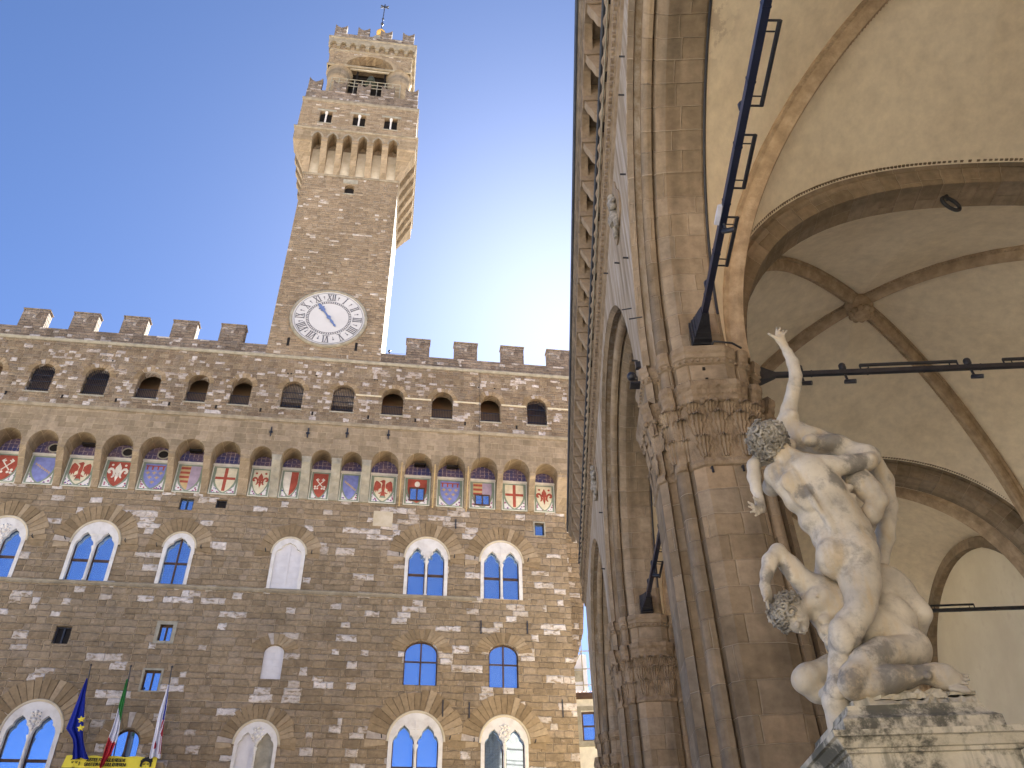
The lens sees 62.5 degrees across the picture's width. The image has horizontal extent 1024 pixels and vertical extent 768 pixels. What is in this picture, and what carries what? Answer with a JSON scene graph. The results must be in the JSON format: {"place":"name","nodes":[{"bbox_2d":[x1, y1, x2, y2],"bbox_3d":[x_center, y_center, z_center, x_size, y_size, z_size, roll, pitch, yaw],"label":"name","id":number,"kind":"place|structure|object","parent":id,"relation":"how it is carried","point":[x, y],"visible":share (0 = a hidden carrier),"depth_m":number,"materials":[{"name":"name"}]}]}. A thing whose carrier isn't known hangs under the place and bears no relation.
{"place":"outdoors","nodes":[
{"label":"outdoors","id":0,"kind":"place"},
{"bbox_2d":[0,0,591,690],"label":"sky","id":1,"kind":"structure","parent":0,"point":[148,167],"materials":[{"name":"blue"}]},
{"label":"piazza ground","id":2,"kind":"structure","parent":0,"visible":0},
{"bbox_2d":[0,4,583,767],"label":"palace","id":3,"kind":"structure","parent":2,"relation":"on","point":[320,528],"depth_m":58.39,"materials":[{"name":"brown stone"}]},
{"bbox_2d":[0,357,9,369],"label":"barred window","id":4,"kind":"structure","parent":3,"relation":"in","point":[4,361],"depth_m":61.43,"materials":[{"name":"stone"}]},
{"bbox_2d":[0,501,48,576],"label":"window","id":5,"kind":"structure","parent":3,"relation":"in","point":[24,522],"depth_m":55.32,"materials":[{"name":"white stone"}]},
{"bbox_2d":[22,359,61,392],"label":"barred window","id":6,"kind":"structure","parent":3,"relation":"in","point":[57,369],"depth_m":61.53,"materials":[{"name":"metal"}]},
{"bbox_2d":[0,676,88,767],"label":"window","id":7,"kind":"structure","parent":3,"relation":"in","point":[29,737],"depth_m":48.52,"materials":[{"name":"white stone"}]},
{"bbox_2d":[53,627,71,643],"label":"window","id":8,"kind":"structure","parent":3,"relation":"in","point":[62,634],"depth_m":51.84,"materials":[{"name":"glass"}]},
{"bbox_2d":[66,664,91,758],"bbox_3d":[-24.240,18.628,47.986,1.312,5.144,1.175,-13,-40,15],"label":"flag","id":9,"kind":"object","parent":3,"relation":"attached to","point":[75,727],"visible":1,"depth_m":47.22,"materials":[{"name":"fabric"}]},
{"bbox_2d":[52,504,138,580],"bbox_3d":[-27.434,10.387,55.667,5.496,5.627,0.508,4,-38,-7],"label":"window","id":10,"kind":"structure","parent":3,"relation":"in","point":[92,551],"depth_m":55.70,"materials":[{"name":"white stone"}]},
{"bbox_2d":[77,364,115,396],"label":"barred window","id":11,"kind":"structure","parent":3,"relation":"in","point":[89,368],"depth_m":62.00,"materials":[{"name":"metal"}]},
{"bbox_2d":[62,755,156,767],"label":"banner","id":12,"kind":"object","parent":3,"relation":"attached to","point":[94,761],"visible":1,"depth_m":46.84,"materials":[{"name":"yellow fabric"}]},
{"bbox_2d":[99,665,131,767],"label":"flag","id":13,"kind":"object","parent":3,"relation":"attached to","point":[112,741],"visible":1,"depth_m":47.49,"materials":[{"name":"fabric"}]},
{"bbox_2d":[95,712,154,756],"bbox_3d":[-22.242,21.151,48.147,3.309,4.626,0.355,4,-38,-7],"label":"window","id":14,"kind":"structure","parent":3,"relation":"in","point":[128,740],"depth_m":48.83,"materials":[{"name":"brown stone"}]},
{"bbox_2d":[131,366,165,399],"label":"barred window","id":15,"kind":"structure","parent":3,"relation":"in","point":[159,371],"depth_m":62.29,"materials":[{"name":"metal"}]},
{"bbox_2d":[138,668,163,691],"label":"window","id":16,"kind":"structure","parent":3,"relation":"in","point":[152,679],"depth_m":50.91,"materials":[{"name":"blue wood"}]},
{"bbox_2d":[149,666,172,758],"bbox_3d":[-20.028,18.979,48.681,0.567,5.058,1.304,4,-38,-7],"label":"flag","id":17,"kind":"object","parent":3,"relation":"attached to","point":[156,746],"visible":1,"depth_m":47.80,"materials":[{"name":"fabric"}]},
{"bbox_2d":[152,621,177,643],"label":"window","id":18,"kind":"structure","parent":3,"relation":"in","point":[167,633],"depth_m":52.72,"materials":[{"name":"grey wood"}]},
{"bbox_2d":[145,517,211,584],"bbox_3d":[-22.158,11.104,56.104,4.250,4.850,0.430,4,-38,-7],"label":"window","id":19,"kind":"structure","parent":3,"relation":"in","point":[174,565],"depth_m":56.26,"materials":[{"name":"white stone"}]},
{"bbox_2d":[179,499,193,509],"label":"window","id":20,"kind":"structure","parent":3,"relation":"in","point":[186,504],"depth_m":58.38,"materials":[{"name":"glass"}]},
{"bbox_2d":[182,371,213,403],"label":"barred window","id":21,"kind":"structure","parent":3,"relation":"in","point":[205,373],"depth_m":62.79,"materials":[{"name":"stone"}]},
{"bbox_2d":[216,501,226,507],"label":"window","id":22,"kind":"structure","parent":3,"relation":"in","point":[220,504],"depth_m":58.76,"materials":[{"name":"metal"}]},
{"bbox_2d":[226,373,257,406],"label":"barred window","id":23,"kind":"structure","parent":3,"relation":"in","point":[254,382],"depth_m":63.19,"materials":[{"name":"stone"}]},
{"bbox_2d":[214,704,295,767],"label":"window","id":24,"kind":"structure","parent":3,"relation":"in","point":[255,746],"depth_m":49.63,"materials":[{"name":"white stone"}]},
{"bbox_2d":[250,633,297,678],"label":"walled up window","id":25,"kind":"structure","parent":3,"relation":"in","point":[273,655],"depth_m":52.86,"materials":[{"name":"white paint"}]},
{"bbox_2d":[254,524,320,589],"bbox_3d":[-15.146,11.599,56.897,4.326,4.806,0.300,4,-38,-7],"label":"window","id":26,"kind":"structure","parent":3,"relation":"in","point":[288,554],"depth_m":57.01,"materials":[{"name":"white stone"}]},
{"bbox_2d":[277,377,308,409],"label":"barred window","id":27,"kind":"structure","parent":3,"relation":"in","point":[281,385],"depth_m":63.69,"materials":[{"name":"metal"}]},
{"bbox_2d":[317,108,336,123],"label":"tower window","id":28,"kind":"structure","parent":3,"relation":"in","point":[325,118],"depth_m":83.09,"materials":[{"name":"white stone"}]},
{"bbox_2d":[327,381,358,413],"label":"barred window","id":29,"kind":"structure","parent":3,"relation":"in","point":[334,385],"depth_m":64.12,"materials":[{"name":"metal"}]},
{"bbox_2d":[351,112,369,127],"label":"tower window","id":30,"kind":"structure","parent":3,"relation":"in","point":[357,122],"depth_m":83.48,"materials":[{"name":"white stone"}]},
{"bbox_2d":[382,115,401,130],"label":"tower window","id":31,"kind":"structure","parent":3,"relation":"in","point":[392,126],"depth_m":83.86,"materials":[{"name":"white stone"}]},
{"bbox_2d":[378,385,407,416],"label":"barred window","id":32,"kind":"structure","parent":3,"relation":"in","point":[382,391],"depth_m":64.46,"materials":[{"name":"stone"}]},
{"bbox_2d":[364,690,465,767],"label":"window","id":33,"kind":"structure","parent":3,"relation":"in","point":[415,740],"depth_m":51.13,"materials":[{"name":"white stone"}]},
{"bbox_2d":[391,628,451,685],"bbox_3d":[-5.823,17.482,54.020,3.913,3.670,0.349,4,-38,-7],"label":"window","id":34,"kind":"structure","parent":3,"relation":"in","point":[420,658],"depth_m":54.17,"materials":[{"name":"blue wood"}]},
{"bbox_2d":[387,522,464,595],"bbox_3d":[-5.937,12.048,58.240,5.402,5.535,0.509,4,-38,-7],"label":"window","id":35,"kind":"structure","parent":3,"relation":"in","point":[426,560],"depth_m":58.33,"materials":[{"name":"white stone"}]},
{"bbox_2d":[427,388,456,420],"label":"barred window","id":36,"kind":"structure","parent":3,"relation":"in","point":[430,396],"depth_m":64.99,"materials":[{"name":"stone"}]},
{"bbox_2d":[476,391,504,423],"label":"barred window","id":37,"kind":"structure","parent":3,"relation":"in","point":[486,393],"depth_m":65.49,"materials":[{"name":"stone"}]},
{"bbox_2d":[465,527,540,599],"bbox_3d":[-0.672,12.488,58.846,5.429,5.466,0.507,4,-38,-7],"label":"window","id":38,"kind":"structure","parent":3,"relation":"in","point":[501,563],"depth_m":58.96,"materials":[{"name":"white stone"}]},
{"bbox_2d":[474,632,531,687],"bbox_3d":[-0.587,17.890,54.641,3.845,3.611,0.355,4,-38,-7],"label":"window","id":39,"kind":"structure","parent":3,"relation":"in","point":[503,660],"depth_m":54.84,"materials":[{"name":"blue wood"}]},
{"bbox_2d":[461,695,549,767],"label":"window","id":40,"kind":"structure","parent":3,"relation":"in","point":[504,741],"depth_m":51.77,"materials":[{"name":"white stone"}]},
{"bbox_2d":[523,395,550,426],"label":"barred window","id":41,"kind":"structure","parent":3,"relation":"in","point":[526,399],"depth_m":65.98,"materials":[{"name":"metal"}]},
{"bbox_2d":[533,521,545,536],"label":"window","id":42,"kind":"structure","parent":3,"relation":"in","point":[538,530],"depth_m":60.99,"materials":[{"name":"glass"}]},
{"bbox_2d":[576,691,597,767],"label":"house","id":43,"kind":"structure","parent":2,"relation":"on","point":[586,726],"depth_m":59.66,"materials":[{"name":"beige"}]},
{"bbox_2d":[574,643,591,692],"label":"scaffold","id":44,"kind":"object","parent":43,"relation":"on","point":[581,678],"visible":0.16,"depth_m":74.00,"materials":[{"name":"white fabric"}]},
{"bbox_2d":[577,706,594,746],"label":"window","id":45,"kind":"structure","parent":43,"relation":"in","point":[587,726],"depth_m":59.75,"materials":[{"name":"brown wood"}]},
{"bbox_2d":[566,0,1023,767],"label":"loggia","id":46,"kind":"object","parent":2,"relation":"on","point":[834,188],"visible":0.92,"depth_m":19.43,"materials":[{"name":"stone"}]},
{"bbox_2d":[800,702,1023,767],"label":"pedestal","id":47,"kind":"object","parent":46,"relation":"on","point":[957,735],"visible":1,"depth_m":6.03,"materials":[{"name":"stone"}]},
{"bbox_2d":[744,327,977,733],"bbox_3d":[3.008,1.120,8.210,1.672,4.652,1.065,-2,-38,1],"label":"statue","id":48,"kind":"object","parent":47,"relation":"on","point":[859,602],"visible":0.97,"depth_m":7.44,"materials":[{"name":"stone"}]}
]}

